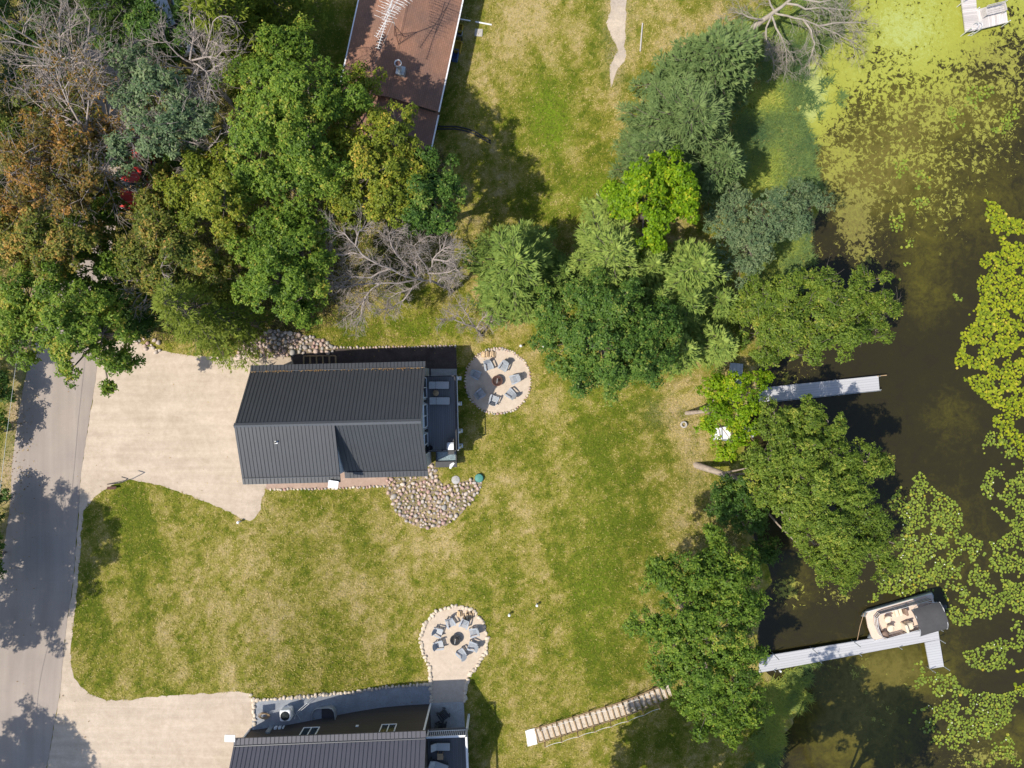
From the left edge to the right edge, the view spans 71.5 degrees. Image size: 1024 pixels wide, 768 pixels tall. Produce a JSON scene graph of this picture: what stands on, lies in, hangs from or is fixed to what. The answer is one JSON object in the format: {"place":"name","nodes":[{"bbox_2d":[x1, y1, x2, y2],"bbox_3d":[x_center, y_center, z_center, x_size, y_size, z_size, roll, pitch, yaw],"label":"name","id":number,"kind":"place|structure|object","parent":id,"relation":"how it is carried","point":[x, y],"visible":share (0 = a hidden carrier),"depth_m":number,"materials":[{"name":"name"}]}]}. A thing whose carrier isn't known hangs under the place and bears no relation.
{"place":"outdoors","nodes":[
{"label":"outdoors","id":0,"kind":"place"},
{"bbox_2d":[0,1,153,767],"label":"road","id":1,"kind":"structure","parent":0,"point":[32,655],"depth_m":52.88,"materials":[{"name":"asphalt"}]},
{"bbox_2d":[151,0,194,57],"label":"parked car","id":2,"kind":"object","parent":1,"relation":"on","point":[170,15],"visible":0.13,"depth_m":51.06,"materials":[{"name":"blue paint"}]},
{"bbox_2d":[47,341,293,767],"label":"driveway","id":3,"kind":"structure","parent":0,"point":[149,422],"depth_m":52.89,"materials":[{"name":"concrete"}]},
{"bbox_2d":[0,0,855,767],"bbox_3d":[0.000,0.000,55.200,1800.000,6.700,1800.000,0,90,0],"label":"ground","id":4,"kind":"structure","parent":0,"point":[488,458],"depth_m":55.00,"materials":[{"name":"plant"}]},
{"bbox_2d":[0,530,6,578],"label":"shrub","id":5,"kind":"object","parent":4,"relation":"on","point":[2,545],"visible":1,"depth_m":51.15,"materials":[{"name":"green plant"}]},
{"bbox_2d":[0,481,11,523],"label":"shrub","id":6,"kind":"object","parent":4,"relation":"on","point":[4,497],"visible":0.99,"depth_m":50.79,"materials":[{"name":"green plant"}]},
{"bbox_2d":[0,408,11,438],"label":"shrub","id":7,"kind":"object","parent":4,"relation":"on","point":[3,419],"visible":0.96,"depth_m":50.76,"materials":[{"name":"green plant"}]},
{"bbox_2d":[0,370,15,405],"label":"shrub","id":8,"kind":"object","parent":4,"relation":"on","point":[6,393],"visible":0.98,"depth_m":50.63,"materials":[{"name":"green plant"}]},
{"bbox_2d":[0,69,78,140],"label":"bush","id":9,"kind":"object","parent":4,"relation":"on","point":[15,105],"visible":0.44,"depth_m":47.03,"materials":[{"name":"brown plant"}]},
{"bbox_2d":[0,0,111,117],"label":"bush","id":10,"kind":"object","parent":4,"relation":"on","point":[32,34],"visible":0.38,"depth_m":48.06,"materials":[{"name":"grey plant"}]},
{"bbox_2d":[0,201,117,283],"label":"oak tree","id":11,"kind":"object","parent":4,"relation":"on","point":[58,247],"visible":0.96,"depth_m":43.02,"materials":[{"name":"green plant"}]},
{"bbox_2d":[0,102,120,221],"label":"bush","id":12,"kind":"object","parent":4,"relation":"on","point":[12,135],"visible":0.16,"depth_m":47.24,"materials":[{"name":"brown plant"}]},
{"bbox_2d":[0,99,123,232],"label":"oak tree","id":13,"kind":"object","parent":4,"relation":"on","point":[65,149],"visible":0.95,"depth_m":42.38,"materials":[{"name":"orange plant"}]},
{"bbox_2d":[0,0,144,118],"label":"bare tree","id":14,"kind":"object","parent":4,"relation":"on","point":[68,41],"visible":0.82,"depth_m":44.66,"materials":[{"name":"grey wood"}]},
{"bbox_2d":[0,261,145,397],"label":"oak tree","id":15,"kind":"object","parent":4,"relation":"on","point":[50,308],"visible":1,"depth_m":42.35,"materials":[{"name":"green plant"}]},
{"bbox_2d":[0,27,154,233],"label":"bare tree","id":16,"kind":"object","parent":4,"relation":"on","point":[61,89],"visible":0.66,"depth_m":43.24,"materials":[{"name":"grey plant"}]},
{"bbox_2d":[53,61,127,175],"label":"oak tree","id":17,"kind":"object","parent":4,"relation":"on","point":[82,111],"visible":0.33,"depth_m":46.40,"materials":[{"name":"green plant"}]},
{"bbox_2d":[53,200,138,337],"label":"oak tree","id":18,"kind":"object","parent":4,"relation":"on","point":[107,268],"visible":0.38,"depth_m":45.57,"materials":[{"name":"green plant"}]},
{"bbox_2d":[90,190,160,329],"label":"oak tree","id":19,"kind":"object","parent":4,"relation":"on","point":[119,293],"visible":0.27,"depth_m":46.45,"materials":[{"name":"green plant"}]},
{"bbox_2d":[71,0,188,56],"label":"spruce tree","id":20,"kind":"object","parent":4,"relation":"on","point":[114,7],"visible":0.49,"depth_m":48.01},
{"bbox_2d":[101,238,166,341],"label":"oak tree","id":21,"kind":"object","parent":4,"relation":"on","point":[136,324],"visible":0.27,"depth_m":46.20,"materials":[{"name":"green plant"}]},
{"bbox_2d":[120,149,156,208],"bbox_3d":[-27.576,-14.975,52.170,2.160,1.460,4.500,10,90,0],"label":"parked car","id":22,"kind":"object","parent":4,"relation":"on","point":[126,196],"visible":0.23,"depth_m":51.86,"materials":[{"name":"red paint"}]},
{"bbox_2d":[99,125,181,235],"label":"oak tree","id":23,"kind":"object","parent":4,"relation":"on","point":[157,173],"visible":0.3,"depth_m":46.58,"materials":[{"name":"green plant"}]},
{"bbox_2d":[91,0,199,71],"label":"oak tree","id":24,"kind":"object","parent":4,"relation":"on","point":[142,20],"visible":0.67,"depth_m":45.52,"materials":[{"name":"green plant"}]},
{"bbox_2d":[104,240,195,319],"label":"bare tree","id":25,"kind":"object","parent":4,"relation":"on","point":[147,305],"visible":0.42,"depth_m":44.71,"materials":[{"name":"brown plant"}]},
{"bbox_2d":[95,21,219,176],"bbox_3d":[-22.056,-17.586,46.716,8.186,12.991,8.887,-17,90,0],"label":"oak tree","id":26,"kind":"object","parent":4,"relation":"on","point":[144,79],"visible":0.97,"depth_m":42.30,"materials":[{"name":"teal plant"}]},
{"bbox_2d":[155,145,190,223],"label":"oak tree","id":27,"kind":"object","parent":4,"relation":"on","point":[172,162],"visible":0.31,"depth_m":47.19,"materials":[{"name":"green plant"}]},
{"bbox_2d":[112,178,245,296],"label":"oak tree","id":28,"kind":"object","parent":4,"relation":"on","point":[196,258],"visible":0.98,"depth_m":43.72,"materials":[{"name":"green plant"}]},
{"bbox_2d":[128,85,244,188],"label":"bare tree","id":29,"kind":"object","parent":4,"relation":"on","point":[199,145],"visible":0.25,"depth_m":43.34,"materials":[{"name":"grey wood"}]},
{"bbox_2d":[131,2,255,133],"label":"bare tree","id":30,"kind":"object","parent":4,"relation":"on","point":[197,68],"visible":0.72,"depth_m":43.15,"materials":[{"name":"grey wood"}]},
{"bbox_2d":[152,135,264,255],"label":"oak tree","id":31,"kind":"object","parent":4,"relation":"on","point":[208,194],"visible":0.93,"depth_m":43.35,"materials":[{"name":"green plant"}]},
{"bbox_2d":[150,270,274,372],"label":"tree","id":32,"kind":"object","parent":4,"relation":"on","point":[183,300],"visible":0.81,"depth_m":45.35,"materials":[{"name":"plant"}]},
{"bbox_2d":[179,0,296,111],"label":"tree","id":33,"kind":"object","parent":4,"relation":"on","point":[243,10],"visible":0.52,"depth_m":45.12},
{"bbox_2d":[199,294,276,345],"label":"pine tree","id":34,"kind":"object","parent":4,"relation":"on","point":[208,315],"visible":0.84,"depth_m":47.22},
{"bbox_2d":[224,200,338,330],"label":"oak tree","id":35,"kind":"object","parent":4,"relation":"on","point":[268,255],"visible":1,"depth_m":43.33,"materials":[{"name":"green plant"}]},
{"bbox_2d":[240,330,333,358],"bbox_3d":[-16.889,-2.973,53.438,7.010,1.135,2.228,0,90,0],"label":"rock bed","id":36,"kind":"object","parent":4,"relation":"on","point":[287,349],"visible":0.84,"depth_m":53.25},
{"bbox_2d":[248,0,328,44],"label":"spruce tree","id":37,"kind":"object","parent":4,"relation":"on","point":[299,5],"visible":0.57,"depth_m":48.66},
{"bbox_2d":[207,11,373,226],"bbox_3d":[-13.527,-15.873,46.941,10.428,14.525,12.657,40,90,0],"label":"oak tree","id":38,"kind":"object","parent":4,"relation":"on","point":[309,161],"visible":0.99,"depth_m":42.04,"materials":[{"name":"green plant"}]},
{"bbox_2d":[266,472,387,489],"bbox_3d":[-13.947,7.257,53.904,8.966,1.783,1.410,0,90,0],"label":"pink gravel bed","id":39,"kind":"object","parent":4,"relation":"on","point":[356,482],"visible":0.38,"depth_m":54.14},
{"bbox_2d":[252,685,430,729],"bbox_3d":[-12.656,24.727,53.437,12.964,3.086,3.315,0,90,0],"label":"blue gravel bed","id":40,"kind":"object","parent":4,"relation":"on","point":[373,699],"visible":0.61,"depth_m":53.84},
{"bbox_2d":[280,706,293,720],"bbox_3d":[-16.514,24.147,52.091,0.780,0.850,0.820,-3,90,0],"label":"air conditioner","id":41,"kind":"object","parent":40,"relation":"on","point":[286,713],"visible":1,"depth_m":51.72,"materials":[{"name":"white paint"}]},
{"bbox_2d":[225,703,469,767],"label":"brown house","id":42,"kind":"structure","parent":4,"relation":"on","point":[404,736],"depth_m":49.77,"materials":[{"name":"metal"}]},
{"bbox_2d":[299,727,319,734],"bbox_3d":[-14.593,25.051,51.225,1.200,1.250,0.100,-2,90,0],"label":"window","id":43,"kind":"structure","parent":42,"relation":"in","point":[306,730],"depth_m":51.28,"materials":[{"name":"glass"}]},
{"bbox_2d":[379,723,396,731],"bbox_3d":[-8.938,24.824,51.225,1.120,1.250,0.100,-2,90,0],"label":"window","id":44,"kind":"structure","parent":42,"relation":"in","point":[384,727],"depth_m":51.33,"materials":[{"name":"glass"}]},
{"bbox_2d":[428,757,448,767],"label":"sun lounger","id":45,"kind":"object","parent":42,"relation":"on","point":[435,764],"visible":1,"depth_m":52.32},
{"bbox_2d":[430,741,449,751],"bbox_3d":[-5.303,26.720,52.372,1.500,0.656,0.560,0,90,0],"label":"sun lounger","id":46,"kind":"object","parent":42,"relation":"on","point":[441,746],"visible":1,"depth_m":52.32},
{"bbox_2d":[233,361,462,488],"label":"cottage","id":47,"kind":"structure","parent":4,"relation":"on","point":[329,427],"depth_m":48.25,"materials":[{"name":"grey"}]},
{"bbox_2d":[423,404,427,427],"bbox_3d":[-6.285,2.301,51.560,0.100,2.120,1.680,-1,90,0],"label":"patio window","id":48,"kind":"structure","parent":47,"relation":"in","point":[425,407],"depth_m":51.54,"materials":[{"name":"glass"}]},
{"bbox_2d":[429,381,448,388],"bbox_3d":[-5.376,0.085,52.500,1.511,0.400,0.560,0,90,0],"label":"sun lounger","id":49,"kind":"object","parent":47,"relation":"on","point":[438,384],"visible":1,"depth_m":52.32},
{"bbox_2d":[429,397,449,404],"bbox_3d":[-5.325,1.244,52.500,1.511,0.400,0.560,0,90,0],"label":"sun lounger","id":50,"kind":"object","parent":47,"relation":"on","point":[439,400],"visible":1,"depth_m":52.32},
{"bbox_2d":[447,438,454,454],"bbox_3d":[-4.481,4.528,52.150,0.545,1.100,1.220,-1,90,0],"label":"grill","id":51,"kind":"object","parent":47,"relation":"on","point":[451,443],"visible":0.95,"depth_m":51.84,"materials":[{"name":"white paint"}]},
{"bbox_2d":[291,346,456,375],"bbox_3d":[-10.421,-1.702,54.141,12.378,1.678,2.404,0,90,0],"label":"mulch bed","id":52,"kind":"object","parent":4,"relation":"on","point":[439,358],"visible":0.64,"depth_m":54.84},
{"bbox_2d":[303,355,336,363],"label":"timber steps","id":53,"kind":"structure","parent":52,"relation":"on","point":[317,356],"depth_m":53.65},
{"bbox_2d":[322,60,430,234],"bbox_3d":[-9.137,-15.469,48.659,8.235,13.058,11.806,0,90,0],"label":"oak tree","id":54,"kind":"object","parent":4,"relation":"on","point":[389,171],"visible":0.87,"depth_m":44.08,"materials":[{"name":"green plant"}]},
{"bbox_2d":[0,0,754,763],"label":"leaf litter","id":55,"kind":"object","parent":4,"relation":"on","point":[258,314],"visible":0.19,"depth_m":52.86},
{"bbox_2d":[309,200,473,338],"bbox_3d":[-7.847,-7.198,49.381,10.965,11.870,8.533,0,90,0],"label":"dead tree","id":56,"kind":"object","parent":4,"relation":"on","point":[389,305],"visible":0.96,"depth_m":46.55,"materials":[{"name":"grey wood"}]},
{"bbox_2d":[340,0,463,150],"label":"brown cabin","id":57,"kind":"object","parent":4,"relation":"on","point":[415,60],"visible":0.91,"depth_m":52.40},
{"bbox_2d":[373,0,408,66],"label":"tv aerial","id":58,"kind":"object","parent":57,"relation":"on","point":[385,20],"visible":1,"depth_m":48.18,"materials":[{"name":"metal"}]},
{"bbox_2d":[437,128,490,143],"bbox_3d":[-3.736,-19.366,54.940,4.463,0.120,0.561,14,90,0],"label":"drain pipe","id":59,"kind":"object","parent":57,"relation":"attached to","point":[463,130],"visible":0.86,"depth_m":54.89,"materials":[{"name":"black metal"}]},
{"bbox_2d":[394,144,468,237],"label":"oak tree","id":60,"kind":"object","parent":4,"relation":"on","point":[418,215],"visible":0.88,"depth_m":44.79,"materials":[{"name":"green plant"}]},
{"bbox_2d":[386,463,481,527],"bbox_3d":[-6.013,8.612,54.877,7.417,0.222,5.080,0,90,0],"label":"rock bed","id":61,"kind":"object","parent":4,"relation":"on","point":[432,496],"visible":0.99,"depth_m":54.99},
{"bbox_2d":[431,369,456,375],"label":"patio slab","id":62,"kind":"structure","parent":4,"relation":"on","point":[441,372],"depth_m":54.92,"materials":[{"name":"concrete"}]},
{"bbox_2d":[435,451,457,467],"bbox_3d":[-5.017,5.480,54.515,1.645,0.970,1.710,-1,90,0],"label":"hot tub","id":63,"kind":"object","parent":4,"relation":"on","point":[444,459],"visible":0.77,"depth_m":54.25,"materials":[{"name":"plastic"}]},
{"bbox_2d":[430,701,464,728],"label":"porch slab","id":64,"kind":"structure","parent":4,"relation":"on","point":[455,710],"depth_m":54.89,"materials":[{"name":"concrete"}]},
{"bbox_2d":[436,707,449,722],"bbox_3d":[-5.291,25.326,54.459,0.840,1.052,0.935,-40,90,0],"label":"potted plant","id":65,"kind":"object","parent":64,"relation":"on","point":[445,714],"visible":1,"depth_m":54.53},
{"bbox_2d":[421,606,486,702],"bbox_3d":[-4.493,21.003,54.986,5.182,0.001,7.759,0,90,0],"label":"gravel court","id":66,"kind":"object","parent":4,"relation":"on","point":[450,670],"visible":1,"depth_m":54.99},
{"bbox_2d":[432,639,443,650],"bbox_3d":[-5.657,20.076,54.579,0.813,0.947,0.731,-13,90,0],"label":"adirondack chair","id":67,"kind":"object","parent":66,"relation":"on","point":[435,646],"visible":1,"depth_m":54.57,"materials":[{"name":"plastic"}]},
{"bbox_2d":[450,635,460,645],"bbox_3d":[-4.351,19.676,54.697,0.840,0.617,0.840,0,90,0],"label":"fire pit bowl","id":68,"kind":"object","parent":66,"relation":"on","point":[455,640],"visible":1,"depth_m":54.63,"materials":[{"name":"black metal"}]},
{"bbox_2d":[455,647,467,660],"bbox_3d":[-3.849,20.738,54.579,0.731,0.947,0.813,-39,90,0],"label":"adirondack chair","id":69,"kind":"object","parent":66,"relation":"on","point":[463,655],"visible":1,"depth_m":54.54,"materials":[{"name":"plastic"}]},
{"bbox_2d":[435,290,507,343],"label":"dead tree","id":70,"kind":"object","parent":4,"relation":"on","point":[480,335],"visible":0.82,"depth_m":51.77,"materials":[{"name":"grey wood"}]},
{"bbox_2d":[466,349,529,412],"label":"fire pit gravel","id":71,"kind":"structure","parent":4,"relation":"on","point":[489,388],"depth_m":54.99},
{"bbox_2d":[492,375,502,385],"bbox_3d":[-1.131,-0.247,54.697,0.840,0.617,0.840,0,90,0],"label":"fire pit bowl","id":72,"kind":"object","parent":71,"relation":"on","point":[497,380],"visible":1,"depth_m":54.63,"materials":[{"name":"black metal"}]},
{"bbox_2d":[455,219,561,329],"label":"pine tree","id":73,"kind":"object","parent":4,"relation":"on","point":[507,284],"visible":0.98,"depth_m":48.74,"materials":[{"name":"plant"}]},
{"bbox_2d":[525,728,536,745],"bbox_3d":[1.486,27.285,55.000,0.786,0.200,1.302,-9,90,0],"label":"landing stone","id":74,"kind":"object","parent":4,"relation":"on","point":[531,739],"visible":1,"depth_m":54.90,"materials":[{"name":"stone"}]},
{"bbox_2d":[542,250,586,307],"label":"pine tree","id":75,"kind":"object","parent":4,"relation":"on","point":[561,274],"visible":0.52,"depth_m":50.32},
{"bbox_2d":[555,198,645,307],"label":"pine tree","id":76,"kind":"object","parent":4,"relation":"on","point":[608,245],"visible":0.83,"depth_m":47.79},
{"bbox_2d":[578,188,622,229],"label":"pine tree","id":77,"kind":"object","parent":4,"relation":"on","point":[601,205],"visible":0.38,"depth_m":51.27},
{"bbox_2d":[534,684,671,747],"bbox_3d":[7.131,25.571,54.978,10.998,1.756,1.355,-17,90,0],"label":"garden stair","id":78,"kind":"object","parent":4,"relation":"on","point":[625,706],"visible":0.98,"depth_m":54.94,"materials":[{"name":"brown wood"}]},
{"bbox_2d":[527,266,684,406],"bbox_3d":[6.235,-3.071,49.306,10.481,12.119,9.238,0,90,0],"label":"oak tree","id":79,"kind":"object","parent":4,"relation":"on","point":[612,369],"visible":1,"depth_m":45.36,"materials":[{"name":"green plant"}]},
{"bbox_2d":[606,0,626,86],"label":"old path","id":80,"kind":"structure","parent":4,"relation":"on","point":[616,21],"depth_m":54.99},
{"bbox_2d":[611,245,675,298],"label":"pine tree","id":81,"kind":"object","parent":4,"relation":"on","point":[654,263],"visible":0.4,"depth_m":48.68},
{"bbox_2d":[607,127,682,183],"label":"pine tree","id":82,"kind":"object","parent":4,"relation":"on","point":[654,140],"visible":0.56,"depth_m":48.86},
{"bbox_2d":[599,143,700,263],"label":"maple tree","id":83,"kind":"object","parent":4,"relation":"on","point":[659,182],"visible":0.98,"depth_m":46.50,"materials":[{"name":"green plant"}]},
{"bbox_2d":[628,276,677,315],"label":"pine tree","id":84,"kind":"object","parent":4,"relation":"on","point":[663,290],"visible":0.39,"depth_m":49.08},
{"bbox_2d":[608,67,733,202],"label":"pine tree","id":85,"kind":"object","parent":4,"relation":"on","point":[684,110],"visible":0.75,"depth_m":48.47,"materials":[{"name":"plant"}]},
{"bbox_2d":[651,330,702,381],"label":"pine tree","id":86,"kind":"object","parent":4,"relation":"on","point":[689,352],"visible":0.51,"depth_m":49.51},
{"bbox_2d":[645,274,709,332],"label":"pine tree","id":87,"kind":"object","parent":4,"relation":"on","point":[693,300],"visible":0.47,"depth_m":49.09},
{"bbox_2d":[640,237,736,312],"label":"pine tree","id":88,"kind":"object","parent":4,"relation":"on","point":[695,262],"visible":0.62,"depth_m":47.98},
{"bbox_2d":[629,15,765,131],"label":"spruce tree","id":89,"kind":"object","parent":4,"relation":"on","point":[722,58],"visible":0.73,"depth_m":49.66,"materials":[{"name":"plant"}]},
{"bbox_2d":[620,523,775,752],"bbox_3d":[13.900,17.240,50.226,10.602,12.766,14.828,-30,90,0],"label":"oak tree","id":90,"kind":"object","parent":4,"relation":"on","point":[694,624],"visible":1,"depth_m":45.97,"materials":[{"name":"green plant"}]},
{"bbox_2d":[683,314,740,376],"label":"pine tree","id":91,"kind":"object","parent":4,"relation":"on","point":[719,346],"visible":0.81,"depth_m":51.24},
{"bbox_2d":[693,281,738,328],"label":"pine tree","id":92,"kind":"object","parent":4,"relation":"on","point":[720,299],"visible":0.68,"depth_m":51.92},
{"bbox_2d":[694,141,751,216],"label":"pine tree","id":93,"kind":"object","parent":4,"relation":"on","point":[727,157],"visible":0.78,"depth_m":49.92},
{"bbox_2d":[684,368,775,462],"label":"young maple","id":94,"kind":"object","parent":4,"relation":"on","point":[740,435],"visible":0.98,"depth_m":51.29,"materials":[{"name":"green plant"}]},
{"bbox_2d":[711,427,752,440],"bbox_3d":[17.663,3.944,56.839,3.500,0.562,1.150,-2,90,0],"label":"rowing boat","id":95,"kind":"object","parent":4,"relation":"on","point":[724,437],"visible":0.2,"depth_m":56.99,"materials":[{"name":"white paint"}]},
{"bbox_2d":[729,363,742,387],"bbox_3d":[17.874,-0.621,57.025,1.050,0.410,2.080,5,90,0],"label":"dock section","id":96,"kind":"object","parent":4,"relation":"on","point":[735,367],"visible":0.46,"depth_m":56.82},
{"bbox_2d":[703,472,783,568],"bbox_3d":[17.177,10.457,53.932,4.128,7.096,7.862,-30,90,0],"label":"bush","id":97,"kind":"object","parent":4,"relation":"on","point":[724,512],"visible":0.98,"depth_m":51.90,"materials":[{"name":"green plant"}]},
{"bbox_2d":[702,176,836,289],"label":"locust tree","id":98,"kind":"object","parent":4,"relation":"on","point":[759,246],"visible":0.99,"depth_m":50.33,"materials":[{"name":"teal plant"}]},
{"bbox_2d":[722,0,851,767],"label":"marsh grass","id":99,"kind":"structure","parent":4,"relation":"on","point":[810,157],"depth_m":57.01,"materials":[{"name":"plant"}]},
{"bbox_2d":[693,393,904,596],"bbox_3d":[22.441,7.774,51.721,10.152,11.239,16.440,-44,90,0],"label":"leaning tree","id":100,"kind":"object","parent":4,"relation":"on","point":[791,431],"visible":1,"depth_m":48.92,"materials":[{"name":"green plant"}]},
{"bbox_2d":[719,0,878,81],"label":"fallen tree","id":101,"kind":"object","parent":4,"relation":"on","point":[762,20],"visible":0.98,"depth_m":53.89,"materials":[{"name":"grey wood"}]},
{"bbox_2d":[723,257,904,369],"bbox_3d":[22.081,-5.132,52.866,13.775,10.007,8.269,0,90,0],"label":"oak tree","id":102,"kind":"object","parent":4,"relation":"on","point":[833,313],"visible":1,"depth_m":50.56,"materials":[{"name":"green plant"}]},
{"bbox_2d":[744,0,1023,767],"bbox_3d":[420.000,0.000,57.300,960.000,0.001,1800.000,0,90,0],"label":"water","id":103,"kind":"structure","parent":0,"point":[928,412],"depth_m":57.30,"materials":[{"name":"liquid"}]},
{"bbox_2d":[759,375,886,401],"bbox_3d":[24.854,0.371,57.400,10.350,1.600,1.290,-6,90,0],"label":"straight dock","id":104,"kind":"object","parent":103,"relation":"on","point":[833,387],"visible":0.81,"depth_m":56.85,"materials":[{"name":"white wood"}]},
{"bbox_2d":[759,630,949,672],"bbox_3d":[27.073,22.225,56.975,14.707,2.450,3.218,-9,90,0],"label":"boat dock","id":105,"kind":"object","parent":103,"relation":"on","point":[931,641],"visible":0.81,"depth_m":56.85,"materials":[{"name":"white paint"}]},
{"bbox_2d":[768,0,1023,767],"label":"algae mat","id":106,"kind":"object","parent":103,"relation":"on","point":[912,31],"visible":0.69,"depth_m":57.29,"materials":[{"name":"plant"}]},
{"bbox_2d":[861,591,948,640],"bbox_3d":[31.352,18.578,56.143,6.467,2.673,2.440,-16,90,0],"label":"pontoon boat","id":107,"kind":"object","parent":103,"relation":"on","point":[924,613],"visible":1,"depth_m":56.42,"materials":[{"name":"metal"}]},
{"bbox_2d":[867,85,1023,766],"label":"lily pads","id":108,"kind":"object","parent":103,"relation":"on","point":[1011,258],"visible":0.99,"depth_m":57.27,"materials":[{"name":"plant"}]},
{"bbox_2d":[957,0,1010,36],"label":"wooden pier","id":109,"kind":"structure","parent":103,"relation":"on","point":[973,20],"depth_m":56.60,"materials":[{"name":"white wood"}]},
{"bbox_2d":[980,0,1007,18],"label":"bench","id":110,"kind":"object","parent":109,"relation":"on","point":[985,12],"visible":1,"depth_m":56.14,"materials":[{"name":"grey wood"}]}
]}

